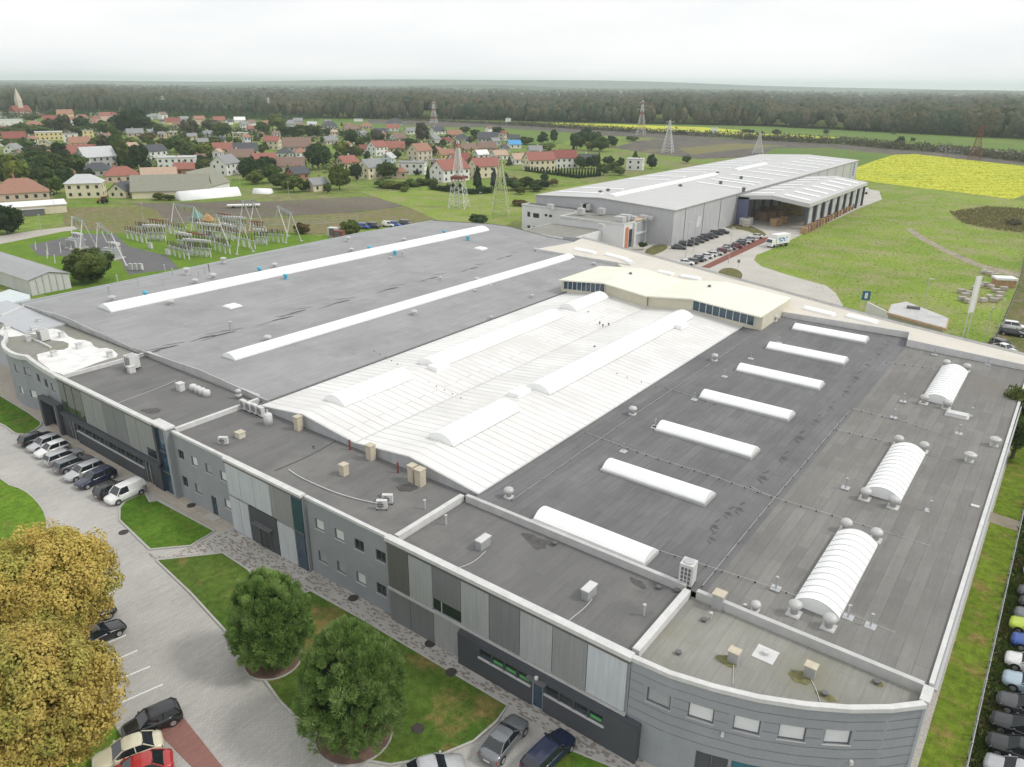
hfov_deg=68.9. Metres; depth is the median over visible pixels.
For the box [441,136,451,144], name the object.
village house
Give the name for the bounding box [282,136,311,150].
village house
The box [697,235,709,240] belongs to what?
parked car
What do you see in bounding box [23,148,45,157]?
tree
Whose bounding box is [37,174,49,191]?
tree
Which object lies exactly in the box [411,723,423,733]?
manhole cover
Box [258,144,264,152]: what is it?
garden tree
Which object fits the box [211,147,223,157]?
village house
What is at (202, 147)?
tree
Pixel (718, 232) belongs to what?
parked car
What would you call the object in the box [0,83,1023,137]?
forest
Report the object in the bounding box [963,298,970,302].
stone pallet
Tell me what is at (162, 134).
village house
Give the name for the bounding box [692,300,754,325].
clerestory window
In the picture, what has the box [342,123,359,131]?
village house
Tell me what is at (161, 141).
tree
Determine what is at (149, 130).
village house
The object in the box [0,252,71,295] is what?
metal hall
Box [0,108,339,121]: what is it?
garden plants
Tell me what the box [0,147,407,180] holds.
garden plants
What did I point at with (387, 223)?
parked car
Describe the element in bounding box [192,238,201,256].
switchgear stand
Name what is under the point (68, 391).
window
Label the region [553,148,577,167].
village house
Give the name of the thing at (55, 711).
autumn tree
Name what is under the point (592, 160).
tree
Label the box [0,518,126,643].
autumn tree
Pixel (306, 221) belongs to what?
fence
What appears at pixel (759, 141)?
pylon
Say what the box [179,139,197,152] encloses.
tree
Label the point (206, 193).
plastic tunnel
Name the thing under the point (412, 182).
hedge bush
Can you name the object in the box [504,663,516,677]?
window
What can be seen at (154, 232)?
switchgear stand
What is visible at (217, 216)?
lattice gantry
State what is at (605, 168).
tree
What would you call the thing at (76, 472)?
parked car
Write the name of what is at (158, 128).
tree
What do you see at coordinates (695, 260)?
parked car
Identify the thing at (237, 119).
village house
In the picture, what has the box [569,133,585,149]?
tree
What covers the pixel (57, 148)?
tree
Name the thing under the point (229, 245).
switchgear stand
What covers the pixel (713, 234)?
parked car
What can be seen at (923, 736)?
gravel strip
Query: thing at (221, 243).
switchgear stand
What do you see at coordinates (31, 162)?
tree
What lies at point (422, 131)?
tree
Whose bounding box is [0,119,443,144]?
garden plants
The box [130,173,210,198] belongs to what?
village house
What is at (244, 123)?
village house
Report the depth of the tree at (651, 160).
431.90 m
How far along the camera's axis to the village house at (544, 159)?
418.45 m
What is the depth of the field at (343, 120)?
949.21 m
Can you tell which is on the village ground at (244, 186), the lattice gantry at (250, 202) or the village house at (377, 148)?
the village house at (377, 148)
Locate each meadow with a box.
[361,182,602,225]
[754,182,1023,342]
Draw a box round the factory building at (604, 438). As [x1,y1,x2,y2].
[0,220,1023,766]
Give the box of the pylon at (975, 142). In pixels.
[967,125,987,160]
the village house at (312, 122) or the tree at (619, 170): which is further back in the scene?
the village house at (312, 122)
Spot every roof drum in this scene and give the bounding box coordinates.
[189,383,196,391]
[193,385,200,393]
[198,387,205,395]
[202,389,210,397]
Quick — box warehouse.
[534,154,858,245]
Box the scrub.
[952,207,1023,233]
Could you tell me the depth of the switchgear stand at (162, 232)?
225.00 m
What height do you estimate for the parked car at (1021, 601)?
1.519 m
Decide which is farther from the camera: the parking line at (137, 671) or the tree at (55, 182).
the tree at (55, 182)
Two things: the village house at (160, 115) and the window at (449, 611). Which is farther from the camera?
the village house at (160, 115)
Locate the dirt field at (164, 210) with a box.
[130,199,256,224]
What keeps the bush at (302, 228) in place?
on the dry field at (398, 214)
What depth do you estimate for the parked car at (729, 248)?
218.05 m
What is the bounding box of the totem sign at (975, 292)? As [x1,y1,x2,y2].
[962,276,982,336]
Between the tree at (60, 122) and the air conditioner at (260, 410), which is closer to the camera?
the air conditioner at (260, 410)
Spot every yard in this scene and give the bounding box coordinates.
[0,335,929,766]
[29,234,177,274]
[628,189,881,305]
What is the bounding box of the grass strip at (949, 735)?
[918,445,1023,766]
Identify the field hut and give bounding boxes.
[711,127,717,131]
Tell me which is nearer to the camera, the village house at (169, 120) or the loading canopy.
the loading canopy
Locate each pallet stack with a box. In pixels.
[739,217,747,224]
[742,219,750,226]
[754,210,761,219]
[758,211,767,220]
[767,211,775,219]
[770,218,777,225]
[774,210,783,217]
[776,218,782,225]
[777,203,787,213]
[778,208,786,215]
[780,216,787,223]
[787,203,794,214]
[792,204,803,215]
[800,227,807,233]
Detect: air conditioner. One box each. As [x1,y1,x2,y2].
[35,327,50,341]
[123,353,140,368]
[218,436,228,444]
[239,398,246,410]
[245,401,251,413]
[251,403,258,415]
[256,405,264,417]
[376,499,387,510]
[382,493,393,504]
[678,556,697,588]
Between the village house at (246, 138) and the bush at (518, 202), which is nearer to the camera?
the bush at (518, 202)
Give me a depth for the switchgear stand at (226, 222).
241.00 m
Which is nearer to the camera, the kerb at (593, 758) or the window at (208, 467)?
the kerb at (593, 758)
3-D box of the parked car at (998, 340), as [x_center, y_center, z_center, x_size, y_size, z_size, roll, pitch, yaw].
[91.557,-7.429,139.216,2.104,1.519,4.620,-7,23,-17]
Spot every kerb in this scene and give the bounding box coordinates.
[0,395,41,434]
[0,477,122,736]
[119,492,214,550]
[155,552,507,766]
[244,650,301,681]
[314,731,391,766]
[572,749,615,766]
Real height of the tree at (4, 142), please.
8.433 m
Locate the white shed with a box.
[0,199,66,216]
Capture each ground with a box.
[0,89,1023,657]
[0,122,625,203]
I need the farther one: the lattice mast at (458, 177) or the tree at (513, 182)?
the tree at (513, 182)
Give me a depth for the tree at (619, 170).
399.46 m
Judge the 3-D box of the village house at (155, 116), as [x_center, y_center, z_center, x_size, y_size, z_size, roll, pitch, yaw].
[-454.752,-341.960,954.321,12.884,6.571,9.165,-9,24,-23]
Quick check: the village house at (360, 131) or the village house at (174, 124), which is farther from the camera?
the village house at (174, 124)
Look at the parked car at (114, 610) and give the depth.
66.86 m
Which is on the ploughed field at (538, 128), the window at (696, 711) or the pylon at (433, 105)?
the pylon at (433, 105)
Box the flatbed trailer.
[227,203,259,207]
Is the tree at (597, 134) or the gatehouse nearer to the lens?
the gatehouse
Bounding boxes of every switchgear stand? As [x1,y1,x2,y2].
[124,225,131,238]
[129,227,136,240]
[134,228,141,241]
[139,229,146,242]
[142,224,150,240]
[147,224,155,240]
[148,218,156,231]
[152,224,160,240]
[155,219,163,231]
[157,224,165,240]
[163,220,169,232]
[167,240,174,254]
[168,221,174,234]
[172,242,179,255]
[175,231,182,245]
[176,243,184,257]
[178,224,185,236]
[179,232,186,246]
[181,244,189,259]
[182,238,191,255]
[183,233,192,249]
[187,238,196,256]
[191,218,196,230]
[191,232,200,245]
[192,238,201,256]
[196,222,203,237]
[197,239,206,256]
[202,222,208,235]
[202,239,211,257]
[207,223,214,238]
[208,232,215,245]
[212,224,220,239]
[212,236,220,250]
[217,238,225,252]
[218,222,226,238]
[222,239,230,253]
[223,215,229,230]
[224,223,231,239]
[229,224,237,240]
[235,216,240,231]
[238,216,246,231]
[242,233,249,247]
[248,235,255,248]
[253,228,261,244]
[255,221,263,234]
[259,228,267,244]
[271,229,278,242]
[276,229,283,242]
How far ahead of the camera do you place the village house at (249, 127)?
714.64 m
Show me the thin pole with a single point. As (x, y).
(999, 319)
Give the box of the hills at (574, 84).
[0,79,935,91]
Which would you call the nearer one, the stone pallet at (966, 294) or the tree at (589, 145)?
the stone pallet at (966, 294)
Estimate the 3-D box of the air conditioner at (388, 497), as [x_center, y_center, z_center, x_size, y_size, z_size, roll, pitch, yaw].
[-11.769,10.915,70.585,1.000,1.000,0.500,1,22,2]
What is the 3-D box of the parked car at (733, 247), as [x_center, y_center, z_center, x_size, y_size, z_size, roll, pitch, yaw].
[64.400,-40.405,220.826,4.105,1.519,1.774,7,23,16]
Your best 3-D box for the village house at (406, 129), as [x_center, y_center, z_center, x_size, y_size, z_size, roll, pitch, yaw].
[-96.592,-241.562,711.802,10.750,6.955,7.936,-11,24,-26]
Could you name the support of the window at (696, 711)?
in the factory building at (604, 438)
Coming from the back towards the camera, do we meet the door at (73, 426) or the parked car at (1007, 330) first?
the parked car at (1007, 330)
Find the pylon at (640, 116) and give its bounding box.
[636,100,646,134]
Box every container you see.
[327,226,338,236]
[333,230,344,237]
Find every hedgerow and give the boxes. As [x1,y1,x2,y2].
[378,115,512,124]
[507,120,744,137]
[726,131,1023,161]
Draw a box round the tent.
[190,209,214,220]
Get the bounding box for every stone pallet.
[957,288,965,292]
[958,296,967,300]
[960,292,969,296]
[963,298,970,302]
[978,297,987,302]
[987,284,994,288]
[989,297,998,302]
[991,288,1000,292]
[994,295,1003,299]
[995,291,1005,295]
[999,286,1008,290]
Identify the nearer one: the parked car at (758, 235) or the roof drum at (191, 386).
the roof drum at (191, 386)
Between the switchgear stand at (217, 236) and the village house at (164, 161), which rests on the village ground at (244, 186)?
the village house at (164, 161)
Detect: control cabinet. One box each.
[128,263,133,269]
[133,263,138,269]
[138,263,143,269]
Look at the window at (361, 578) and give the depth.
69.35 m
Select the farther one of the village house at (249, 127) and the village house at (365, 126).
the village house at (365, 126)
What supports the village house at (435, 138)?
on the village ground at (244, 186)
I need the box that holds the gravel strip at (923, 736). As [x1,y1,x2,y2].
[911,446,1011,766]
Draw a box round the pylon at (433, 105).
[429,102,437,122]
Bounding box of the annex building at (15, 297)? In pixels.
[0,289,30,304]
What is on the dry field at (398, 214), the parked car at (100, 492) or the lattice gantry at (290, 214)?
the lattice gantry at (290, 214)
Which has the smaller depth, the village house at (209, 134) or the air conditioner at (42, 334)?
the air conditioner at (42, 334)
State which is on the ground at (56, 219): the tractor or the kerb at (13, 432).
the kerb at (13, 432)
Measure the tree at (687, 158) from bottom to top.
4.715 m
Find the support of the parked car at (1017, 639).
on the gravel lot
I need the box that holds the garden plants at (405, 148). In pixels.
[315,131,509,162]
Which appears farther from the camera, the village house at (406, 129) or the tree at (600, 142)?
the village house at (406, 129)
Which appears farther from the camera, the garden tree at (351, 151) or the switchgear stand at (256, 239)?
the garden tree at (351, 151)
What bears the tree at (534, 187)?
on the ground at (56, 219)
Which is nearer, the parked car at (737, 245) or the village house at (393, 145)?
the parked car at (737, 245)
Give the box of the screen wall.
[865,302,888,318]
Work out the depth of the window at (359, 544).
67.94 m
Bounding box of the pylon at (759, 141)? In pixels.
[752,133,762,153]
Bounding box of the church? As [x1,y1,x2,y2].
[8,88,31,116]
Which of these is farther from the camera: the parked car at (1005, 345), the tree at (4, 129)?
the tree at (4, 129)
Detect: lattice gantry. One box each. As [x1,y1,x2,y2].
[69,216,97,249]
[96,222,127,265]
[168,203,205,232]
[211,213,254,254]
[239,200,265,230]
[273,205,302,242]
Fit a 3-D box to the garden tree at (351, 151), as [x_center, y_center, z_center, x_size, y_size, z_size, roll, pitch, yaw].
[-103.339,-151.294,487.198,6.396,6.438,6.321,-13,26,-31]
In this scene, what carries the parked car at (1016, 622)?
on the gravel lot
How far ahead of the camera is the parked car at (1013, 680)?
60.04 m
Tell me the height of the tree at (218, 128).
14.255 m
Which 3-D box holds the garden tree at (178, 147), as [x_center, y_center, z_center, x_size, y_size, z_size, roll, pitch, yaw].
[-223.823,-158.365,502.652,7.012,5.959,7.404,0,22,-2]
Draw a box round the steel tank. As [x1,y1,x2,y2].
[263,409,272,425]
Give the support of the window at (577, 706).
in the factory building at (604, 438)
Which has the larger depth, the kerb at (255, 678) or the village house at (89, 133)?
the village house at (89, 133)
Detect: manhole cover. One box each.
[119,529,127,534]
[187,503,195,507]
[348,595,357,600]
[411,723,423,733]
[425,640,434,647]
[445,668,456,676]
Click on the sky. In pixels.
(891, 44)
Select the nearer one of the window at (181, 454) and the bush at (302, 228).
the window at (181, 454)
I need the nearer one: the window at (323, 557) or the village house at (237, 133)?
the window at (323, 557)
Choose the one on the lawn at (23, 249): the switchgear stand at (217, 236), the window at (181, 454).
the switchgear stand at (217, 236)
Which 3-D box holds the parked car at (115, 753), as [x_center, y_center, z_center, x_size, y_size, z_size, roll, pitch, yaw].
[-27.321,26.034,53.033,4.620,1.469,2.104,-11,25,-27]
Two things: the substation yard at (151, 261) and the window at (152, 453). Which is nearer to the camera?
the window at (152, 453)
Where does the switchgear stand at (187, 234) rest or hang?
on the lawn at (23, 249)
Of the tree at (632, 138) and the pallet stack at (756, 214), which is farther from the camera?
the tree at (632, 138)
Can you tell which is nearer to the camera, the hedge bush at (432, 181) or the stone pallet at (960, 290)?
the stone pallet at (960, 290)
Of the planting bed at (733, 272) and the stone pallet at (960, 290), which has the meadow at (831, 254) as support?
the stone pallet at (960, 290)
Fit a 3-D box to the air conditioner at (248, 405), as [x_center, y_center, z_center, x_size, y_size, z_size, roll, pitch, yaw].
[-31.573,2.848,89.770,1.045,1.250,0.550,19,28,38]
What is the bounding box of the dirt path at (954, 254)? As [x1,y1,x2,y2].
[907,228,1020,276]
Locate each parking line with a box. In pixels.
[110,650,137,661]
[119,684,162,702]
[122,666,149,677]
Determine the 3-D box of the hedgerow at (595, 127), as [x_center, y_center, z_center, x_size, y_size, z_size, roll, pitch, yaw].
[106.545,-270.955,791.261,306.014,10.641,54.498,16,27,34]
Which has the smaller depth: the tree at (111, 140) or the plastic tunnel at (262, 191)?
the plastic tunnel at (262, 191)
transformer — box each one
[64,232,88,249]
[101,241,125,260]
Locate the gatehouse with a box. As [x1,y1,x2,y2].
[887,302,948,331]
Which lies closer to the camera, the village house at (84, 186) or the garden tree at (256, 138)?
the village house at (84, 186)
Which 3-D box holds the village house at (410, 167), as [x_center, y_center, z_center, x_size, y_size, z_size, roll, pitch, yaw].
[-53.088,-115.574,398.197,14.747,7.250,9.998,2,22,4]
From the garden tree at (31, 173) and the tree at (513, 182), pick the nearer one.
the tree at (513, 182)
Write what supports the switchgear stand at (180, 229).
on the lawn at (23, 249)
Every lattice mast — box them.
[448,140,469,208]
[489,157,511,217]
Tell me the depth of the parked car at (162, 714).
55.35 m
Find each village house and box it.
[0,119,22,125]
[0,173,49,201]
[1,130,26,139]
[2,142,22,153]
[25,134,38,146]
[26,119,44,127]
[34,130,62,139]
[39,138,50,145]
[42,115,57,119]
[56,109,73,116]
[62,132,77,141]
[63,170,106,198]
[65,143,96,154]
[66,135,89,144]
[75,114,87,118]
[76,145,117,166]
[82,129,93,137]
[84,159,111,175]
[90,116,100,120]
[98,112,110,120]
[102,163,139,182]
[107,179,131,197]
[125,128,143,136]
[126,141,137,146]
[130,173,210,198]
[139,166,177,174]
[145,128,155,134]
[145,142,167,160]
[150,113,157,118]
[156,154,196,168]
[157,112,167,118]
[157,130,167,138]
[157,131,177,135]
[164,117,179,124]
[172,121,180,128]
[173,160,195,173]
[179,116,188,120]
[183,166,230,188]
[187,132,196,139]
[192,116,205,124]
[196,137,208,143]
[201,129,213,137]
[209,153,239,175]
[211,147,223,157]
[212,116,224,122]
[212,141,233,153]
[224,119,233,124]
[227,147,253,158]
[232,132,247,136]
[232,141,258,152]
[233,117,245,122]
[239,120,248,129]
[241,133,250,142]
[246,119,255,125]
[246,125,256,130]
[250,151,275,158]
[262,134,281,149]
[271,130,280,136]
[276,145,293,156]
[276,155,305,171]
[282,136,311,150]
[285,120,294,125]
[285,164,310,178]
[293,118,302,122]
[293,146,305,156]
[305,175,328,191]
[307,121,316,125]
[321,119,337,128]
[322,135,338,144]
[329,128,337,136]
[333,153,358,168]
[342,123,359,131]
[358,129,366,136]
[358,156,385,179]
[359,123,371,128]
[359,143,366,153]
[366,139,388,155]
[373,127,387,133]
[380,151,396,162]
[384,140,404,151]
[386,118,402,125]
[386,123,398,130]
[388,131,407,140]
[391,164,407,177]
[397,160,427,174]
[404,126,415,133]
[406,141,432,160]
[426,134,440,142]
[428,156,470,182]
[429,126,445,133]
[429,157,439,165]
[436,147,454,158]
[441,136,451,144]
[446,130,462,137]
[447,153,470,163]
[451,138,461,147]
[455,132,467,141]
[460,142,478,152]
[468,156,501,177]
[473,148,489,157]
[476,141,496,151]
[477,131,497,141]
[485,126,491,131]
[488,136,500,144]
[489,148,508,159]
[497,143,509,151]
[498,129,507,140]
[506,139,521,147]
[508,133,519,139]
[509,151,523,164]
[522,150,556,170]
[527,144,542,151]
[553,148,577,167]
[578,152,597,164]
[626,157,644,170]
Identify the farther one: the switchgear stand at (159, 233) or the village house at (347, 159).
the village house at (347, 159)
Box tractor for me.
[97,196,108,203]
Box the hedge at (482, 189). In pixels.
[428,183,493,194]
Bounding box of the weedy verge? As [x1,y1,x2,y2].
[969,264,1023,766]
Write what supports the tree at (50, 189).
on the village ground at (244, 186)
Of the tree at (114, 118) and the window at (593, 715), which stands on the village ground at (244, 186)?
the tree at (114, 118)
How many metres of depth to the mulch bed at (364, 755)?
53.68 m
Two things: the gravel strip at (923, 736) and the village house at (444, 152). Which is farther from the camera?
the village house at (444, 152)
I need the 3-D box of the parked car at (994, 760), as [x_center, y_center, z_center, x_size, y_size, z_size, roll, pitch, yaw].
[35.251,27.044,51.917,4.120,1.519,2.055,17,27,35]
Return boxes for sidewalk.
[0,365,232,531]
[314,580,642,766]
[640,760,655,766]
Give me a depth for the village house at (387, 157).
450.47 m
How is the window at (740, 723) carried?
in the factory building at (604, 438)
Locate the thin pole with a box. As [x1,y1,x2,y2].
[993,299,1005,343]
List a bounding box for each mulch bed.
[246,643,299,678]
[317,722,390,764]
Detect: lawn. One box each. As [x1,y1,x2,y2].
[0,230,330,295]
[0,396,39,433]
[0,479,121,766]
[120,494,211,547]
[158,553,505,762]
[554,752,608,766]
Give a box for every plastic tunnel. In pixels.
[175,187,241,200]
[252,188,273,193]
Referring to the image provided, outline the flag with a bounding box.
[693,216,701,250]
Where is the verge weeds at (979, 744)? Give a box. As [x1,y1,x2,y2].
[967,501,1023,766]
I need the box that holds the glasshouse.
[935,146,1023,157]
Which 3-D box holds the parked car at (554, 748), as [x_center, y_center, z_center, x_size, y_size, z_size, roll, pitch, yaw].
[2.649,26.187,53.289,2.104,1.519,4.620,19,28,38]
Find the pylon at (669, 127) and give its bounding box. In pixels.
[661,120,674,152]
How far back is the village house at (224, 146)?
501.51 m
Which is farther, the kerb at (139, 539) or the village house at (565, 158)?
the village house at (565, 158)
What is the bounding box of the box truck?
[765,232,790,247]
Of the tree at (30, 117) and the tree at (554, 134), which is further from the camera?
the tree at (30, 117)
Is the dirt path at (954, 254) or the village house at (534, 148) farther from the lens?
the village house at (534, 148)
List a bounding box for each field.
[0,115,549,126]
[62,206,179,233]
[197,207,435,234]
[202,197,403,217]
[368,119,728,137]
[372,127,573,148]
[550,120,1023,151]
[553,123,740,131]
[612,137,1023,164]
[679,143,782,154]
[720,132,839,137]
[765,148,892,166]
[856,154,1023,198]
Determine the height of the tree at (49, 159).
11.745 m
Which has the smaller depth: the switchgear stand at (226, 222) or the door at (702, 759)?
the door at (702, 759)
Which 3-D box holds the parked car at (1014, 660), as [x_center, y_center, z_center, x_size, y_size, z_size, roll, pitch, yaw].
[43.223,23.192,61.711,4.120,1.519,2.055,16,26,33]
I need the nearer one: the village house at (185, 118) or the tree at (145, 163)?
the tree at (145, 163)
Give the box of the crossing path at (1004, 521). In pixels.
[988,512,1023,532]
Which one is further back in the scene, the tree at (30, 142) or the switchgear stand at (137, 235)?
the tree at (30, 142)
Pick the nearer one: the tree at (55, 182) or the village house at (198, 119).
the tree at (55, 182)
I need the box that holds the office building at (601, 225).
[521,202,653,247]
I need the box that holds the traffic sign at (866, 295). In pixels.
[861,291,870,310]
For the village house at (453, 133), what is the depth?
664.10 m
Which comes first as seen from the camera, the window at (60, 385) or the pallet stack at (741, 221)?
the window at (60, 385)
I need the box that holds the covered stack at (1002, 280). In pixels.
[991,275,1018,287]
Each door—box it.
[69,420,79,441]
[145,462,155,485]
[212,496,218,515]
[259,528,272,551]
[329,229,333,235]
[532,683,542,709]
[694,750,727,766]
[731,760,759,766]
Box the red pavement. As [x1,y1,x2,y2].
[159,717,221,766]
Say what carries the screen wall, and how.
on the meadow at (831, 254)
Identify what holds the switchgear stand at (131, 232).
on the lawn at (23, 249)
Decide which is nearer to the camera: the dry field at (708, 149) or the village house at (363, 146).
the village house at (363, 146)
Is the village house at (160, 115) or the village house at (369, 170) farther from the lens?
the village house at (160, 115)
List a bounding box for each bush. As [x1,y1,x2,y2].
[293,222,309,234]
[339,219,361,234]
[373,179,388,187]
[382,180,400,188]
[394,181,408,189]
[400,186,408,191]
[406,178,420,186]
[417,178,427,184]
[427,178,437,184]
[469,214,487,222]
[511,199,527,205]
[1005,219,1022,224]
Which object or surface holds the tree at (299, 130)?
on the village ground at (244, 186)
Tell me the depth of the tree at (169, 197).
300.62 m
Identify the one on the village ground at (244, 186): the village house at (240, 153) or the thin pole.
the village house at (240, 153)
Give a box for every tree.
[0,127,27,135]
[0,138,22,146]
[0,153,31,178]
[0,162,5,181]
[0,204,23,233]
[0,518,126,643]
[0,615,130,766]
[10,123,25,127]
[19,157,43,168]
[20,138,37,145]
[21,145,30,150]
[22,124,49,133]
[23,114,39,120]
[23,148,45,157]
[24,167,37,178]
[28,144,50,150]
[29,166,58,179]
[30,151,64,168]
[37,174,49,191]
[41,118,52,127]
[44,175,65,193]
[47,183,54,195]
[50,114,72,131]
[50,141,70,157]
[55,166,73,180]
[59,154,88,172]
[60,247,115,282]
[68,125,90,134]
[72,116,90,127]
[78,168,94,174]
[91,120,116,132]
[96,135,106,145]
[106,128,123,152]
[107,115,125,133]
[115,138,129,164]
[117,107,151,127]
[122,158,134,168]
[124,137,139,142]
[128,143,148,167]
[137,133,156,139]
[140,160,152,167]
[141,136,148,141]
[147,121,162,128]
[152,192,165,199]
[153,126,168,133]
[155,138,168,145]
[164,194,175,199]
[165,135,186,151]
[173,135,190,139]
[175,144,180,151]
[178,117,198,133]
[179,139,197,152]
[184,149,193,154]
[189,141,213,155]
[195,160,203,168]
[196,155,206,160]
[200,119,217,129]
[200,158,211,165]
[207,137,223,141]
[209,121,231,136]
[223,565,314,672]
[236,158,253,178]
[243,156,260,169]
[245,170,264,183]
[253,133,259,140]
[254,121,270,132]
[254,156,276,169]
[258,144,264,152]
[258,164,281,182]
[268,114,287,126]
[268,173,287,186]
[276,125,289,134]
[281,173,302,191]
[287,125,305,136]
[291,613,408,759]
[299,180,309,190]
[302,143,332,164]
[305,123,321,137]
[322,128,334,134]
[322,183,331,192]
[327,164,350,189]
[333,140,349,154]
[341,149,350,154]
[344,129,357,142]
[349,147,355,154]
[349,163,362,180]
[353,149,360,155]
[354,138,364,146]
[356,147,364,154]
[363,151,370,158]
[370,129,384,139]
[376,162,398,176]
[393,150,401,158]
[400,138,417,145]
[415,122,429,140]
[425,166,429,179]
[431,146,436,155]
[439,139,447,145]
[459,126,470,131]
[467,136,474,142]
[470,129,479,135]
[472,165,482,187]
[490,168,497,186]
[492,126,503,132]
[501,171,508,188]
[505,157,512,165]
[506,177,524,188]
[513,187,525,192]
[516,136,534,143]
[518,176,535,187]
[529,184,542,191]
[534,179,550,187]
[537,132,548,143]
[540,143,556,149]
[540,173,548,179]
[549,178,557,184]
[550,129,557,142]
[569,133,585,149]
[574,156,587,167]
[577,128,594,143]
[585,141,595,149]
[585,155,597,167]
[588,131,601,141]
[592,136,610,151]
[596,152,600,165]
[596,163,610,173]
[601,156,614,163]
[607,161,620,170]
[608,135,617,145]
[612,166,625,174]
[617,157,624,165]
[626,136,639,140]
[632,151,638,157]
[638,242,647,249]
[646,154,656,168]
[682,155,690,161]
[772,129,780,134]
[894,136,904,143]
[1003,384,1023,458]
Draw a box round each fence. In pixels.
[147,215,358,224]
[965,506,1023,766]
[987,260,1023,343]
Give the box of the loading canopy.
[735,176,867,226]
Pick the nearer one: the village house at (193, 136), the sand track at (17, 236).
the sand track at (17, 236)
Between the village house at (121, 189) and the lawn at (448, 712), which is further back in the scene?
the village house at (121, 189)
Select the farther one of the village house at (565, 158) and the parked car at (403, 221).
the village house at (565, 158)
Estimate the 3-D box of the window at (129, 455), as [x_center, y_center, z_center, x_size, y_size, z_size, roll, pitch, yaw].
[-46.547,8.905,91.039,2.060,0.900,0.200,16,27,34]
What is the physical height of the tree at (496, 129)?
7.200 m
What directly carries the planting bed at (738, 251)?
on the concrete yard at (749, 268)
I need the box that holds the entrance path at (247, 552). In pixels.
[148,529,328,591]
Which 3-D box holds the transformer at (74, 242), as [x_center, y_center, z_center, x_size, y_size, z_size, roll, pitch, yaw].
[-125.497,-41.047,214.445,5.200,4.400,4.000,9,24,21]
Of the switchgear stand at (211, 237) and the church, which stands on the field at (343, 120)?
the church
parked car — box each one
[17,430,50,446]
[26,432,61,451]
[33,437,70,457]
[41,447,83,466]
[51,454,93,473]
[62,457,104,481]
[74,464,117,489]
[85,619,126,646]
[88,603,116,625]
[91,730,163,766]
[92,480,123,500]
[103,475,146,504]
[113,748,174,766]
[121,697,182,736]
[358,222,369,228]
[367,222,380,228]
[382,221,393,226]
[391,221,401,225]
[399,219,411,224]
[400,750,465,766]
[477,714,528,766]
[519,728,575,766]
[671,244,685,249]
[677,259,694,264]
[678,240,693,246]
[687,239,699,244]
[688,256,704,261]
[689,257,698,263]
[690,237,704,242]
[693,254,707,260]
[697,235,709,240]
[700,233,714,238]
[703,252,713,258]
[705,250,717,256]
[707,232,718,237]
[707,249,723,255]
[710,229,723,234]
[716,246,732,250]
[717,247,726,253]
[718,229,729,233]
[723,244,736,249]
[731,242,742,247]
[732,240,745,245]
[736,238,750,243]
[746,236,755,241]
[748,233,762,238]
[982,753,1023,766]
[985,731,1023,758]
[989,337,1015,348]
[989,710,1023,735]
[992,342,1017,350]
[996,690,1023,713]
[999,326,1023,337]
[1001,319,1023,331]
[1001,669,1023,691]
[1004,650,1023,670]
[1008,615,1023,632]
[1011,632,1023,650]
[1014,606,1023,616]
[1017,584,1023,595]
[1018,595,1023,606]
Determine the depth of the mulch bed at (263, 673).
61.06 m
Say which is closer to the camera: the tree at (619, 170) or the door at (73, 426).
the door at (73, 426)
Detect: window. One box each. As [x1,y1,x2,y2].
[24,367,31,376]
[30,390,36,398]
[57,381,69,412]
[63,384,77,416]
[71,388,86,421]
[78,425,84,433]
[85,429,92,438]
[93,433,100,442]
[101,438,108,447]
[109,442,116,451]
[117,447,125,456]
[126,452,134,461]
[135,457,143,466]
[147,447,156,459]
[178,449,184,461]
[182,475,188,488]
[192,456,197,467]
[195,483,201,495]
[205,463,212,475]
[220,471,226,482]
[224,499,231,511]
[315,519,323,532]
[318,551,327,565]
[334,528,344,543]
[337,561,346,576]
[354,538,364,553]
[356,571,366,587]
[375,549,385,564]
[376,582,386,598]
[434,598,460,621]
[478,649,490,662]
[490,656,503,670]
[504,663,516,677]
[517,670,530,685]
[543,686,558,701]
[559,693,572,708]
[563,281,604,292]
[572,701,587,717]
[587,709,602,726]
[645,687,670,711]
[686,702,714,725]
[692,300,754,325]
[731,715,760,736]
[776,724,805,743]
[821,729,851,746]
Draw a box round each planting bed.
[645,244,667,254]
[702,237,767,267]
[719,268,741,278]
[726,224,765,236]
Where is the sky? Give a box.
[0,0,1023,90]
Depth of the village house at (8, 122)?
776.69 m
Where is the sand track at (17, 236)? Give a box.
[0,226,77,243]
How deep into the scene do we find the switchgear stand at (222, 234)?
229.49 m

